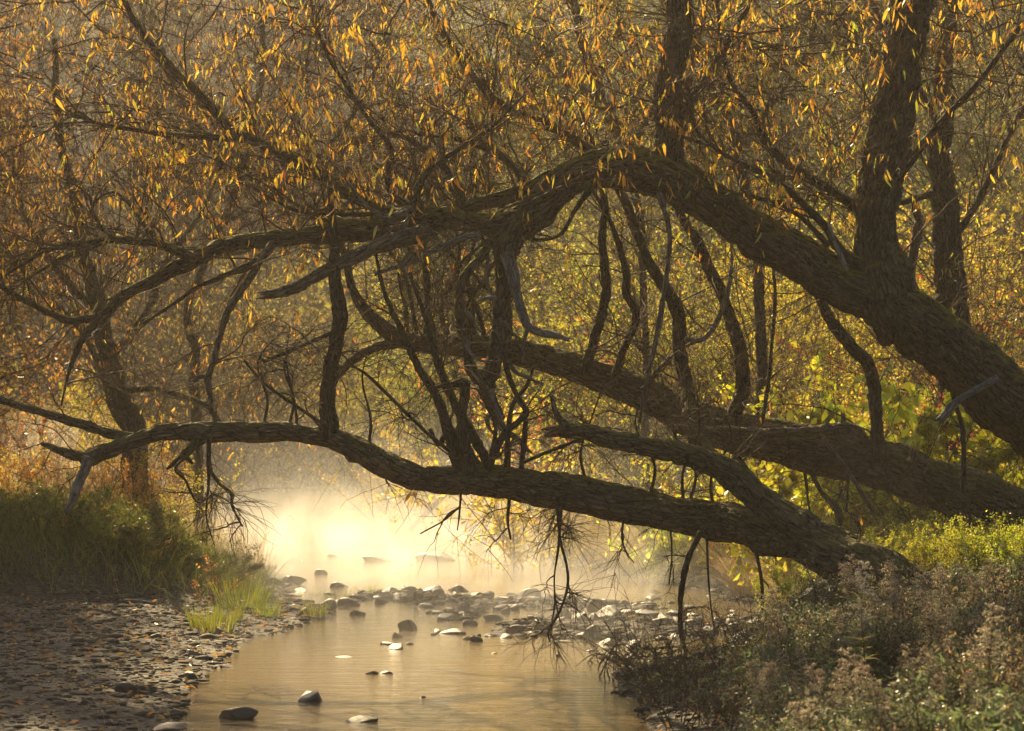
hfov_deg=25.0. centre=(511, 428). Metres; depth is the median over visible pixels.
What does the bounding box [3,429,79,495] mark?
bush
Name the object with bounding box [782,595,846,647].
frosted weed
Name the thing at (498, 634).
stone
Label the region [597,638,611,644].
stone
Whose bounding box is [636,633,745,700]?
dry weed
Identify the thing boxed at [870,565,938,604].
frosted weed
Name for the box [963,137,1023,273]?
bush
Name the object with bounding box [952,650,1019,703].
frosted weed
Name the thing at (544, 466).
bush
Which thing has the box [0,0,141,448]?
woodland tree
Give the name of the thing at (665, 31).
woodland tree
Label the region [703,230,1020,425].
bush
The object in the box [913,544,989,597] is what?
frosted weed
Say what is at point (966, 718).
frosted weed
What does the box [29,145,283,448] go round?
bush
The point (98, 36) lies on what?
woodland tree
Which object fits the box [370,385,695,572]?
bush
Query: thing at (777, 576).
sedge tussock
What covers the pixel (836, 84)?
woodland tree
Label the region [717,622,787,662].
dry weed
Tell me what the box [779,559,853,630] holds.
frosted weed
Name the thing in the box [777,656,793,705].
goldenrod
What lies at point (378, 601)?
stone
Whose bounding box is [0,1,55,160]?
woodland tree
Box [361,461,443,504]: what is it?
sedge tussock
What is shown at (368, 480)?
sedge tussock
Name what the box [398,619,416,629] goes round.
stone
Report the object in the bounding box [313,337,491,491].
bush
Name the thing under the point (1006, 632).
frosted weed
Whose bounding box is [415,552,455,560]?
stone
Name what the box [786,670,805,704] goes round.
goldenrod
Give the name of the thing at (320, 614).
grass tuft
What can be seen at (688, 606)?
stone
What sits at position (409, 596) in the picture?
stone
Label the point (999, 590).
frosted weed
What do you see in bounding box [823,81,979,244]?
woodland tree
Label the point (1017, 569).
frosted weed
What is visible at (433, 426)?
bush
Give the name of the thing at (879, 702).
goldenrod
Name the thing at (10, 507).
bush
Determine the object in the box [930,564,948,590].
goldenrod
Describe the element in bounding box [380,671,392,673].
stone
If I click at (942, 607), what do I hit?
goldenrod
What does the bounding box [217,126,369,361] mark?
woodland tree
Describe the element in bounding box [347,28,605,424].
woodland tree
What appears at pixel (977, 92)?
woodland tree
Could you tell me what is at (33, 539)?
grass
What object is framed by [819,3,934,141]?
woodland tree
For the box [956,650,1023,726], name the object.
frosted weed
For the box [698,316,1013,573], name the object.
bush
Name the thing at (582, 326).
bush
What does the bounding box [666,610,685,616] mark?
stone
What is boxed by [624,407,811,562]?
bush
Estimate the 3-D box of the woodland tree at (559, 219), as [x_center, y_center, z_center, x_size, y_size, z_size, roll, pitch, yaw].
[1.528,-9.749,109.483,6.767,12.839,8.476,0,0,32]
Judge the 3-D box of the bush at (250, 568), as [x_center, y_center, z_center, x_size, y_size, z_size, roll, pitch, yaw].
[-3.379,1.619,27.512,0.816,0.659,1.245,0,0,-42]
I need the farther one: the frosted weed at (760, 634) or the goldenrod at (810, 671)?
the frosted weed at (760, 634)
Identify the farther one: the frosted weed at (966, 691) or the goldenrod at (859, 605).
the goldenrod at (859, 605)
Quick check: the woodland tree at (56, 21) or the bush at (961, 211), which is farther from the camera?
the woodland tree at (56, 21)
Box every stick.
[119,599,155,604]
[231,607,272,610]
[575,653,608,666]
[598,652,626,676]
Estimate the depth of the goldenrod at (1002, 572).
17.38 m
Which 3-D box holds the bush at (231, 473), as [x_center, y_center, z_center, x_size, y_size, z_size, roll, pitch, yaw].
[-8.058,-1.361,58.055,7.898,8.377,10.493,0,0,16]
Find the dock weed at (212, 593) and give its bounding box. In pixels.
[189,553,258,603]
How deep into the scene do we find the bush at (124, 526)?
25.96 m
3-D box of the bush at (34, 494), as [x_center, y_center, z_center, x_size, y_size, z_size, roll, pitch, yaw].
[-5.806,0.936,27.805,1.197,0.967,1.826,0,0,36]
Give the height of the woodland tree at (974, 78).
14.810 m
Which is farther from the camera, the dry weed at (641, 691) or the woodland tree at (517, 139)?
the woodland tree at (517, 139)
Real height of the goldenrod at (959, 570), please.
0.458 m
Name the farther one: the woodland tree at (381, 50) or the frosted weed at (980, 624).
the woodland tree at (381, 50)
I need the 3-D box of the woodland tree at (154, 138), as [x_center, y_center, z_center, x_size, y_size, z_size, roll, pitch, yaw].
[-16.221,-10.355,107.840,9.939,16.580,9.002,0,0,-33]
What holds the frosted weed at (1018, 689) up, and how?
on the ground at (34, 584)
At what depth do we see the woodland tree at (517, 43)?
78.93 m
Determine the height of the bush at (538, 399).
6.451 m
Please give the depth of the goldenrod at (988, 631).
11.98 m
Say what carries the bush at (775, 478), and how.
on the ground at (34, 584)
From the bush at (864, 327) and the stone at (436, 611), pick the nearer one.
the stone at (436, 611)
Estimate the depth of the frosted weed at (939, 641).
14.02 m
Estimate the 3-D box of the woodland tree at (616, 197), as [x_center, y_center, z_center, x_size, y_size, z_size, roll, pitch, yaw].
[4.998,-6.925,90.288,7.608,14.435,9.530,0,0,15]
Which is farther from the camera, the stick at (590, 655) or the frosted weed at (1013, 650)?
the stick at (590, 655)
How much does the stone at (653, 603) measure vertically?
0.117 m
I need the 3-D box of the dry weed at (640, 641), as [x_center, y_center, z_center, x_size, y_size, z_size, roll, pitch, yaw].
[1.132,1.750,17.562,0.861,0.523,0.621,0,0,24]
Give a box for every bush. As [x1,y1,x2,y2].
[0,267,64,398]
[0,337,50,470]
[0,396,91,474]
[0,419,54,498]
[0,431,57,498]
[0,470,84,524]
[0,479,92,539]
[0,486,28,531]
[0,495,36,536]
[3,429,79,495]
[22,207,411,499]
[28,483,134,544]
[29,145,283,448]
[29,483,115,538]
[31,207,360,507]
[32,369,134,445]
[37,430,119,484]
[50,441,148,515]
[51,439,175,501]
[51,479,145,521]
[60,499,188,560]
[61,289,321,506]
[61,400,183,482]
[64,500,155,547]
[98,402,153,440]
[101,441,192,524]
[101,442,254,527]
[123,199,421,473]
[134,495,227,562]
[145,526,249,578]
[148,441,220,522]
[164,531,231,578]
[165,236,391,489]
[170,233,418,488]
[200,313,367,491]
[216,539,265,583]
[222,339,421,493]
[253,202,481,458]
[263,257,454,482]
[294,402,461,522]
[311,335,457,481]
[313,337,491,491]
[320,192,564,464]
[347,277,519,465]
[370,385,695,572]
[387,234,683,499]
[406,299,635,554]
[420,168,809,469]
[428,196,672,471]
[439,209,609,442]
[440,273,713,532]
[441,229,753,483]
[481,197,726,366]
[483,206,772,474]
[517,196,811,485]
[525,207,665,420]
[527,258,854,495]
[532,213,686,370]
[542,270,892,470]
[549,166,842,373]
[558,199,719,365]
[567,178,932,417]
[584,188,931,469]
[594,306,755,498]
[596,488,719,583]
[597,302,819,496]
[598,97,973,395]
[608,224,923,460]
[612,405,755,561]
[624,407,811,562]
[657,345,885,488]
[658,127,1023,403]
[672,388,895,521]
[673,421,913,596]
[679,149,971,400]
[690,297,888,460]
[691,247,990,416]
[694,180,991,365]
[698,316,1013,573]
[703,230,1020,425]
[703,285,934,431]
[723,336,1023,545]
[741,160,1023,381]
[745,108,1023,407]
[770,362,994,442]
[772,355,936,431]
[776,245,1023,532]
[783,366,929,520]
[787,143,1008,341]
[787,411,995,542]
[788,481,923,577]
[789,216,984,412]
[821,178,1022,344]
[825,308,1007,393]
[838,97,1023,350]
[847,260,1022,440]
[849,192,1023,468]
[852,290,1023,390]
[881,439,1023,542]
[882,344,1023,469]
[885,380,995,441]
[903,87,1023,336]
[903,154,1023,296]
[916,198,1023,362]
[918,235,1023,361]
[921,222,1023,352]
[958,424,1023,487]
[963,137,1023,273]
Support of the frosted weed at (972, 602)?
on the ground at (34, 584)
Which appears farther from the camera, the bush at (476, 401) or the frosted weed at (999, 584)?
the bush at (476, 401)
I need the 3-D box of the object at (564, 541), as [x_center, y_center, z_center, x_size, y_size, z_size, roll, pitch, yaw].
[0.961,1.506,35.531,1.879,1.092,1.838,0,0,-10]
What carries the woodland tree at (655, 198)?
on the ground at (34, 584)
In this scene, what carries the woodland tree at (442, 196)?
on the ground at (34, 584)
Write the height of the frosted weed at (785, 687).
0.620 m
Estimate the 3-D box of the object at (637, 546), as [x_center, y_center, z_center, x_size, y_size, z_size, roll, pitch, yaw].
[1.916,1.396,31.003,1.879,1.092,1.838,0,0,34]
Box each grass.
[0,393,769,578]
[0,477,290,605]
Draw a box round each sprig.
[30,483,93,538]
[101,495,140,522]
[145,534,170,564]
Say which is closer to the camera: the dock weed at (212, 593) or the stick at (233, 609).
the stick at (233, 609)
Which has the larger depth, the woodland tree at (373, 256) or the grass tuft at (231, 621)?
the woodland tree at (373, 256)
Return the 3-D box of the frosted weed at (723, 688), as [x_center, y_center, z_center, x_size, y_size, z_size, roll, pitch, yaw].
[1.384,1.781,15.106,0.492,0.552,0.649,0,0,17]
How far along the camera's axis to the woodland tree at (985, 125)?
91.28 m
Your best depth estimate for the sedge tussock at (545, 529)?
36.89 m
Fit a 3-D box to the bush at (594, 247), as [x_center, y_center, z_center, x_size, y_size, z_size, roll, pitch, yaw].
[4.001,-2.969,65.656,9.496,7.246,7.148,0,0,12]
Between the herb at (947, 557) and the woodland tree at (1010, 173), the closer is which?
the herb at (947, 557)
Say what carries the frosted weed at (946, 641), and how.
on the ground at (34, 584)
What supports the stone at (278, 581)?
on the ground at (34, 584)
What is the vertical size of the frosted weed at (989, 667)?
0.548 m
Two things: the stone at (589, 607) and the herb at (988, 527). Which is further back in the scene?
the stone at (589, 607)
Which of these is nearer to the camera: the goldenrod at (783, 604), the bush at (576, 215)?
the goldenrod at (783, 604)
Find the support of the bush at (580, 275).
on the ground at (34, 584)
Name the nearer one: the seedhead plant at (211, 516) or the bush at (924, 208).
the seedhead plant at (211, 516)
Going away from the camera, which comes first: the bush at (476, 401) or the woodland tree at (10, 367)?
the woodland tree at (10, 367)
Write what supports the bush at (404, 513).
on the ground at (34, 584)
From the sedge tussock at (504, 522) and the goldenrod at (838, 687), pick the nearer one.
the goldenrod at (838, 687)
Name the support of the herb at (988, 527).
on the ground at (34, 584)
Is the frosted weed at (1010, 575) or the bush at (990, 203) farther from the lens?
the bush at (990, 203)
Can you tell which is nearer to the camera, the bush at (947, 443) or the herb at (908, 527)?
the herb at (908, 527)
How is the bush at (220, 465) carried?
on the ground at (34, 584)
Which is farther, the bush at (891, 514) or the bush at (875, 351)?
the bush at (875, 351)
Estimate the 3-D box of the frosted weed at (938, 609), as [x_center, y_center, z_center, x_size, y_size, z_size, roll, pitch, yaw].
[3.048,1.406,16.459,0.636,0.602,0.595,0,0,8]
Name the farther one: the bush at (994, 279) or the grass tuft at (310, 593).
the bush at (994, 279)
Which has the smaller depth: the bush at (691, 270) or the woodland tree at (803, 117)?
the bush at (691, 270)
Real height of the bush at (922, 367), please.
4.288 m
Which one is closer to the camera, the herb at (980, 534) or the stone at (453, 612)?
the herb at (980, 534)
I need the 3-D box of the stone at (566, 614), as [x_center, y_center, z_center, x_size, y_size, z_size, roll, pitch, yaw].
[0.497,2.014,24.535,0.256,0.194,0.177,-7,11,-23]
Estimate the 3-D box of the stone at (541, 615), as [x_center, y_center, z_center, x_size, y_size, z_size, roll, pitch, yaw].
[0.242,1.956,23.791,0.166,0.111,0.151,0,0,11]
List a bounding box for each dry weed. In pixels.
[569,614,701,685]
[571,633,667,683]
[578,613,662,680]
[594,584,693,672]
[610,650,707,715]
[612,627,712,683]
[619,618,720,703]
[625,634,737,728]
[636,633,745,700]
[637,582,738,670]
[650,608,744,689]
[665,661,755,727]
[671,604,749,679]
[678,589,766,677]
[689,626,782,710]
[691,615,757,665]
[693,578,767,646]
[712,583,843,655]
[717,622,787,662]
[730,619,807,664]
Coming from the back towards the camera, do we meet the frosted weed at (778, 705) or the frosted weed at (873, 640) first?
the frosted weed at (873, 640)
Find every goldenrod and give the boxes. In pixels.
[743,586,779,650]
[744,659,772,718]
[750,662,776,719]
[757,660,784,711]
[767,600,788,630]
[768,612,792,647]
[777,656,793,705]
[784,700,815,730]
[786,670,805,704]
[786,670,823,708]
[791,615,813,647]
[793,648,813,693]
[793,698,826,730]
[800,680,819,703]
[803,663,842,726]
[816,591,827,611]
[823,618,852,681]
[825,667,855,723]
[830,609,847,634]
[832,646,876,729]
[836,563,855,605]
[838,560,880,698]
[839,554,871,619]
[852,611,874,674]
[852,659,892,730]
[862,701,895,730]
[865,592,885,619]
[865,683,886,721]
[875,574,911,647]
[876,562,895,589]
[879,581,907,611]
[881,559,901,595]
[890,572,930,659]
[897,644,921,683]
[912,588,945,663]
[916,616,942,658]
[918,645,944,694]
[923,672,947,710]
[927,588,963,660]
[928,570,951,597]
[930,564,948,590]
[931,568,946,590]
[937,635,960,672]
[947,599,963,636]
[948,593,957,613]
[950,568,965,590]
[957,570,973,602]
[960,647,993,719]
[961,579,983,609]
[964,581,986,612]
[965,603,1010,720]
[965,615,980,641]
[972,574,992,599]
[980,555,995,574]
[980,577,998,604]
[980,637,999,677]
[996,564,1014,600]
[999,600,1015,626]
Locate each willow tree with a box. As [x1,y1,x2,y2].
[0,0,437,506]
[0,0,499,543]
[0,0,1023,526]
[0,135,946,671]
[239,11,1023,619]
[347,0,871,575]
[404,0,976,566]
[642,0,1023,534]
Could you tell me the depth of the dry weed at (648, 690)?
15.28 m
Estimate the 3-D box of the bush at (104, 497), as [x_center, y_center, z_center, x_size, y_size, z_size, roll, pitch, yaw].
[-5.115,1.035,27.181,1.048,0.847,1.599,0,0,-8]
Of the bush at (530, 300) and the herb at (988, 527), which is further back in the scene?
the bush at (530, 300)
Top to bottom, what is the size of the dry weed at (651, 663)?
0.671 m
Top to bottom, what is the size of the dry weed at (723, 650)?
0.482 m
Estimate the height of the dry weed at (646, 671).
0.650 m
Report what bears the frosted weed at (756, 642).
on the ground at (34, 584)
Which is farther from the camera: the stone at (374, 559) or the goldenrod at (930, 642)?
the stone at (374, 559)
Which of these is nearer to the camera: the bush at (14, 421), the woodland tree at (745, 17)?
the bush at (14, 421)
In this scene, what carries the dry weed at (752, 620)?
on the ground at (34, 584)
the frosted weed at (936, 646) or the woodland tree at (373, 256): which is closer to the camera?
the frosted weed at (936, 646)
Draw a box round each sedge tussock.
[341,457,407,496]
[349,449,412,496]
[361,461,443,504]
[386,486,468,517]
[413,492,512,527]
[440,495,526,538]
[448,496,513,533]
[463,496,548,542]
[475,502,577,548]
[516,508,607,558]
[522,505,603,551]
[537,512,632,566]
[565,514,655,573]
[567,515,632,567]
[585,522,654,556]
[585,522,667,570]
[624,525,714,570]
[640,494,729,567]
[690,540,768,596]
[721,547,818,600]
[732,558,818,597]
[747,559,816,610]
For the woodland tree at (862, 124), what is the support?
on the ground at (34, 584)
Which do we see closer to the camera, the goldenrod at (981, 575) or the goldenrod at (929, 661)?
the goldenrod at (929, 661)
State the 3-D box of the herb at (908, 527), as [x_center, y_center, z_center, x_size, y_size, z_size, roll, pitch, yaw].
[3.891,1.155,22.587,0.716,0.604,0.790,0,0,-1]
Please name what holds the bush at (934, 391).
on the ground at (34, 584)
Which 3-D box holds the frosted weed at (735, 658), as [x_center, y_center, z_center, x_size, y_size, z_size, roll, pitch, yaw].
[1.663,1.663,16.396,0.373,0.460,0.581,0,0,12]
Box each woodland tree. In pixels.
[0,0,85,65]
[0,0,116,228]
[0,0,123,120]
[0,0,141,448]
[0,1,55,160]
[0,3,109,384]
[0,13,91,436]
[0,57,122,392]
[0,77,92,339]
[0,80,132,408]
[0,195,42,349]
[1,118,139,411]
[3,142,158,413]
[44,0,199,231]
[46,114,207,405]
[51,0,168,112]
[51,84,171,344]
[85,36,264,333]
[90,0,229,241]
[97,120,241,392]
[116,90,316,405]
[122,0,249,103]
[142,107,319,419]
[166,0,361,223]
[173,76,374,400]
[194,0,339,94]
[212,0,419,165]
[213,0,396,129]
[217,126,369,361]
[224,74,346,287]
[234,70,411,393]
[267,124,446,426]
[309,102,466,434]
[310,59,430,302]
[324,0,444,206]
[334,0,460,96]
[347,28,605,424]
[358,2,594,429]
[384,114,502,396]
[385,40,504,291]
[414,3,496,153]
[415,0,514,62]
[434,93,594,379]
[481,0,639,160]
[481,8,663,412]
[501,0,613,69]
[502,126,575,294]
[528,82,652,293]
[536,163,645,304]
[551,97,716,277]
[553,51,637,243]
[558,0,665,141]
[568,0,657,122]
[578,25,833,294]
[609,0,867,343]
[610,106,701,293]
[613,61,703,258]
[619,0,763,115]
[630,0,972,331]
[647,56,815,331]
[652,70,819,243]
[688,54,852,245]
[693,93,846,352]
[709,0,819,98]
[717,14,797,169]
[748,1,1022,289]
[776,0,881,162]
[781,1,876,209]
[782,93,911,219]
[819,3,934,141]
[823,25,961,241]
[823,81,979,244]
[828,80,923,223]
[851,1,1023,350]
[906,23,1023,218]
[910,56,1023,252]
[922,25,1020,231]
[924,0,1023,102]
[925,112,1023,238]
[928,1,1001,66]
[931,0,1023,135]
[954,40,1023,184]
[968,105,1023,353]
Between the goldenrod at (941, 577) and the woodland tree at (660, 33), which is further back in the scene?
the woodland tree at (660, 33)
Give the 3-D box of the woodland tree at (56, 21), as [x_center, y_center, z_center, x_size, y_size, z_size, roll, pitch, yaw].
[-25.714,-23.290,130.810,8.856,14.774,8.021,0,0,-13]
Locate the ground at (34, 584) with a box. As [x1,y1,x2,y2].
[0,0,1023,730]
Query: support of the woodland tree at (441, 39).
on the ground at (34, 584)
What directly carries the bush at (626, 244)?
on the ground at (34, 584)
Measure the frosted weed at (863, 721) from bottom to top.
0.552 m
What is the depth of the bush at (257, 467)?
65.54 m
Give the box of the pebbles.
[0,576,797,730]
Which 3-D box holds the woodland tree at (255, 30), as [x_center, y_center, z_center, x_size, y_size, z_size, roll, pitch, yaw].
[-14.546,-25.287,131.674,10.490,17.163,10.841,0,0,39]
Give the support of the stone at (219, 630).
on the ground at (34, 584)
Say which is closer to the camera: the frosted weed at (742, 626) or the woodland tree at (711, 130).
the frosted weed at (742, 626)
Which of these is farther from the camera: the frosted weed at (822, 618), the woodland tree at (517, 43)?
the woodland tree at (517, 43)
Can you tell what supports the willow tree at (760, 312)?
on the ground at (34, 584)
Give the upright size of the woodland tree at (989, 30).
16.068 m
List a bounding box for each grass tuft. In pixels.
[180,601,225,629]
[190,603,245,632]
[208,572,282,607]
[210,598,252,620]
[249,595,285,617]
[295,587,322,595]
[297,597,330,617]
[322,586,357,596]
[354,582,384,594]
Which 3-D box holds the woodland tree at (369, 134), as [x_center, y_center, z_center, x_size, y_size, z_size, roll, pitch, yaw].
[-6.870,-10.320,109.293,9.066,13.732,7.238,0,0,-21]
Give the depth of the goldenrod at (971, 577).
17.25 m
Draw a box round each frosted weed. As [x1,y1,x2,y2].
[686,662,755,726]
[690,674,759,730]
[711,633,798,697]
[716,631,750,686]
[719,669,817,730]
[720,647,836,715]
[734,616,833,694]
[736,600,820,645]
[737,625,789,679]
[738,685,855,730]
[740,617,806,676]
[740,677,857,730]
[743,692,819,730]
[745,679,824,729]
[748,615,823,661]
[750,623,831,677]
[752,693,863,730]
[761,584,832,651]
[763,572,849,625]
[772,618,834,688]
[775,694,913,730]
[777,677,866,730]
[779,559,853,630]
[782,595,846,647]
[783,596,832,638]
[783,689,844,730]
[787,606,852,632]
[789,586,883,631]
[791,607,862,686]
[791,632,848,685]
[795,594,848,630]
[797,599,828,632]
[803,676,887,730]
[806,575,849,611]
[810,620,852,663]
[810,634,893,692]
[813,610,908,641]
[816,593,887,631]
[821,596,922,637]
[822,606,898,673]
[824,569,879,610]
[825,579,908,614]
[826,566,877,611]
[832,598,901,640]
[833,590,910,621]
[835,614,892,674]
[836,602,923,677]
[837,583,943,618]
[837,588,891,626]
[838,688,951,730]
[841,613,930,679]
[846,715,866,730]
[848,670,958,730]
[848,690,952,730]
[849,648,983,725]
[850,558,919,587]
[851,561,916,599]
[851,655,965,725]
[854,591,935,631]
[865,604,932,673]
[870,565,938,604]
[872,562,927,584]
[873,611,953,680]
[875,575,962,619]
[875,726,942,730]
[879,614,942,676]
[879,668,985,720]
[881,680,974,730]
[882,611,926,627]
[883,599,956,643]
[885,641,991,700]
[886,588,950,622]
[887,614,938,666]
[890,635,995,700]
[891,633,1006,696]
[894,692,963,730]
[898,560,943,592]
[900,587,968,650]
[902,588,949,621]
[902,627,972,675]
[904,577,967,606]
[907,590,994,607]
[911,667,1019,730]
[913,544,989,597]
[914,583,1008,656]
[915,623,974,673]
[917,638,1017,720]
[924,563,982,592]
[924,585,1008,616]
[925,644,985,699]
[926,646,1023,729]
[926,653,986,679]
[929,576,966,609]
[930,576,991,598]
[932,598,1014,636]
[933,588,1022,664]
[933,635,1023,728]
[933,655,1022,730]
[934,590,996,639]
[935,709,1007,730]
[937,618,1023,672]
[937,625,1015,670]
[939,597,1017,627]
[940,567,999,602]
[940,692,1023,730]
[941,602,1020,650]
[942,592,999,649]
[943,654,1022,722]
[945,593,1023,638]
[950,541,1023,594]
[950,596,1023,672]
[952,639,1022,695]
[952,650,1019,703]
[954,585,1012,621]
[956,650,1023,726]
[957,568,1023,611]
[960,609,1022,669]
[961,549,1022,597]
[961,573,1018,600]
[967,578,1023,610]
[969,578,1023,636]
[971,615,1021,666]
[977,547,1023,590]
[981,619,1023,669]
[982,689,1023,730]
[984,565,1017,593]
[985,691,1022,730]
[986,650,1023,697]
[988,627,1023,652]
[990,584,1023,620]
[990,671,1023,730]
[993,672,1023,714]
[997,679,1023,730]
[999,631,1023,671]
[1001,659,1023,701]
[1005,662,1023,701]
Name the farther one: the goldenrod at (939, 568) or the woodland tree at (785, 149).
the woodland tree at (785, 149)
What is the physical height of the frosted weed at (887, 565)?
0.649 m
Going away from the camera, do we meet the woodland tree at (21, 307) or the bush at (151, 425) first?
the bush at (151, 425)
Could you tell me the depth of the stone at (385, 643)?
21.40 m
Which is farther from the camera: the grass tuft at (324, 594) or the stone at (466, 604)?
the grass tuft at (324, 594)
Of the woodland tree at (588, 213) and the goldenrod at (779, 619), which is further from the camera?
the woodland tree at (588, 213)
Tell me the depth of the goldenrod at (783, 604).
17.31 m
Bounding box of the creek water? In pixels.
[168,485,764,730]
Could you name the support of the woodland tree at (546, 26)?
on the ground at (34, 584)
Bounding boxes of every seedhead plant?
[8,440,29,492]
[18,440,30,485]
[27,425,39,462]
[28,436,46,477]
[33,444,54,486]
[51,435,76,483]
[58,432,79,474]
[147,456,164,503]
[155,460,169,499]
[162,474,189,519]
[177,487,195,530]
[203,497,218,544]
[224,504,242,549]
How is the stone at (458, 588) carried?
in the creek water
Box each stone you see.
[80,699,88,703]
[114,682,136,691]
[151,633,161,637]
[153,722,185,730]
[183,671,198,679]
[186,649,203,655]
[214,627,228,633]
[219,707,258,719]
[270,578,284,584]
[283,575,305,584]
[283,594,301,595]
[293,587,304,591]
[298,691,321,702]
[314,569,327,573]
[318,599,336,609]
[330,582,346,586]
[337,597,359,605]
[347,715,377,722]
[349,610,365,615]
[361,592,372,596]
[362,556,393,561]
[374,598,386,603]
[380,642,394,644]
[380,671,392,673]
[382,587,397,592]
[387,643,402,649]
[392,593,399,599]
[392,632,403,637]
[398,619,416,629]
[405,594,413,599]
[413,592,422,599]
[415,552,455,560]
[417,603,434,607]
[424,585,441,590]
[430,588,444,593]
[432,610,442,613]
[437,613,456,620]
[439,628,465,634]
[446,610,458,614]
[450,585,468,591]
[458,602,469,608]
[462,620,477,624]
[469,636,482,641]
[481,591,493,598]
[483,614,504,619]
[483,633,501,636]
[492,604,510,610]
[500,633,511,637]
[501,607,509,612]
[506,624,524,632]
[509,605,519,609]
[519,587,540,596]
[527,615,538,620]
[532,619,553,630]
[535,613,543,618]
[540,592,548,598]
[548,608,571,617]
[553,632,562,636]
[571,612,585,619]
[579,598,589,604]
[583,624,602,639]
[586,597,600,610]
[589,605,622,619]
[590,612,596,620]
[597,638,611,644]
[626,639,640,647]
[634,609,658,617]
[639,602,657,606]
[645,595,661,600]
[652,616,671,624]
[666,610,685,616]
[684,605,697,608]
[701,626,717,634]
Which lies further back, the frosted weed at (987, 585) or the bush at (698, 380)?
the bush at (698, 380)
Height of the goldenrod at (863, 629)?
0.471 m
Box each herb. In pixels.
[745,564,814,617]
[756,558,821,600]
[843,520,899,550]
[862,520,930,545]
[864,507,965,569]
[866,509,953,569]
[878,517,936,551]
[879,530,940,572]
[885,507,940,563]
[890,537,935,568]
[900,510,964,557]
[905,521,973,572]
[917,505,1022,574]
[917,539,984,576]
[920,510,1023,570]
[932,508,1013,567]
[939,500,1023,575]
[939,520,1010,560]
[941,521,1016,569]
[944,510,1023,577]
[949,504,1023,543]
[965,502,1012,539]
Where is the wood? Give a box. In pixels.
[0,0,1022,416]
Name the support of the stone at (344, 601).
on the ground at (34, 584)
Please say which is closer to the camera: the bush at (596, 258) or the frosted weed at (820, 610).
the frosted weed at (820, 610)
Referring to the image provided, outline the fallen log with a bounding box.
[407,495,447,529]
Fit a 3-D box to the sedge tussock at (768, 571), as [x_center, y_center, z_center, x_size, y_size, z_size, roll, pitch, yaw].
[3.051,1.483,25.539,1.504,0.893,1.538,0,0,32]
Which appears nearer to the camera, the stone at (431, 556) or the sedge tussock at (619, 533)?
the sedge tussock at (619, 533)
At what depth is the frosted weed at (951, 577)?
18.28 m
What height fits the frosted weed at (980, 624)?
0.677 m
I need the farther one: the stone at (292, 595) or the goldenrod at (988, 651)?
the stone at (292, 595)
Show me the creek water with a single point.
(458, 682)
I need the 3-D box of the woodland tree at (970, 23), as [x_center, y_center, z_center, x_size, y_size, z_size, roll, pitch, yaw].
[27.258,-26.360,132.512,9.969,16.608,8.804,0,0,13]
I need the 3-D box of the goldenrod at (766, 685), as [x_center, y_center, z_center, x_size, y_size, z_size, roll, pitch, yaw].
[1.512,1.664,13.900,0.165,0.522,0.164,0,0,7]
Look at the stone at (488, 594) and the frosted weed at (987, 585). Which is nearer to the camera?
the frosted weed at (987, 585)
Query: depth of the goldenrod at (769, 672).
13.91 m
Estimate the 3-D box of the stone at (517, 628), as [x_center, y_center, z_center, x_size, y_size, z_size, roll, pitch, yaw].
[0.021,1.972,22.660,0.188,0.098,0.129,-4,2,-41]
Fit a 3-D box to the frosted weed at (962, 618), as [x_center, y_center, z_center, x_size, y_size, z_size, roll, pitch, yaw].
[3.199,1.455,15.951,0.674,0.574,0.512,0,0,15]
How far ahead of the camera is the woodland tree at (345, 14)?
118.04 m
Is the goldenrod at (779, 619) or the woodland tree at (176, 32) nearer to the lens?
the goldenrod at (779, 619)
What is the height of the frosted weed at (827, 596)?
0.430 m
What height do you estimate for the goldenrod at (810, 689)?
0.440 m
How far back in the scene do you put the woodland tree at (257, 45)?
117.17 m
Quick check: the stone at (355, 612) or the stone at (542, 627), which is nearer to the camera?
the stone at (542, 627)
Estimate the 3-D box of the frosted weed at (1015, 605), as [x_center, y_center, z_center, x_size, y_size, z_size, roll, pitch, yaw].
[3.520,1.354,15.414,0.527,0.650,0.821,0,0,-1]
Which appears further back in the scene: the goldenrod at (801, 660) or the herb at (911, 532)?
the herb at (911, 532)
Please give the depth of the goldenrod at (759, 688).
13.27 m
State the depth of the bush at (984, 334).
38.17 m
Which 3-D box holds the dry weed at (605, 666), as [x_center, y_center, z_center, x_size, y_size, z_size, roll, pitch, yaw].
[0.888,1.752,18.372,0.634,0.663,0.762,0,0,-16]
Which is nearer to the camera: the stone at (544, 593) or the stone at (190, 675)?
the stone at (190, 675)
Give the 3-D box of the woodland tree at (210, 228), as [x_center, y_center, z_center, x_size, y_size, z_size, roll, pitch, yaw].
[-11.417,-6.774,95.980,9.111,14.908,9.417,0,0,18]
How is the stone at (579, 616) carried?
on the ground at (34, 584)
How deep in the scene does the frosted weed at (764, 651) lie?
15.16 m
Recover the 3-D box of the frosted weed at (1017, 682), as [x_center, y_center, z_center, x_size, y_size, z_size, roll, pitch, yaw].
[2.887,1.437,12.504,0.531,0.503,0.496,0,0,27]
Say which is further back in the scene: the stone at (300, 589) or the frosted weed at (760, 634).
the stone at (300, 589)
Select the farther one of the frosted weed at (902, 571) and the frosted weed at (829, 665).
the frosted weed at (902, 571)
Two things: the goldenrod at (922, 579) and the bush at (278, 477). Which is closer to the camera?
the goldenrod at (922, 579)
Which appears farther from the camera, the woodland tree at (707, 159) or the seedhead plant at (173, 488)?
the woodland tree at (707, 159)
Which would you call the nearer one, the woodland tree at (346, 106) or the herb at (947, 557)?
the herb at (947, 557)
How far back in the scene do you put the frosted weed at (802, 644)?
15.59 m
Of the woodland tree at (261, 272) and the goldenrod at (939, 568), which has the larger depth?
the woodland tree at (261, 272)
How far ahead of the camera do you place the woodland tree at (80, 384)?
90.99 m
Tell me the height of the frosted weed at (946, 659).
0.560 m

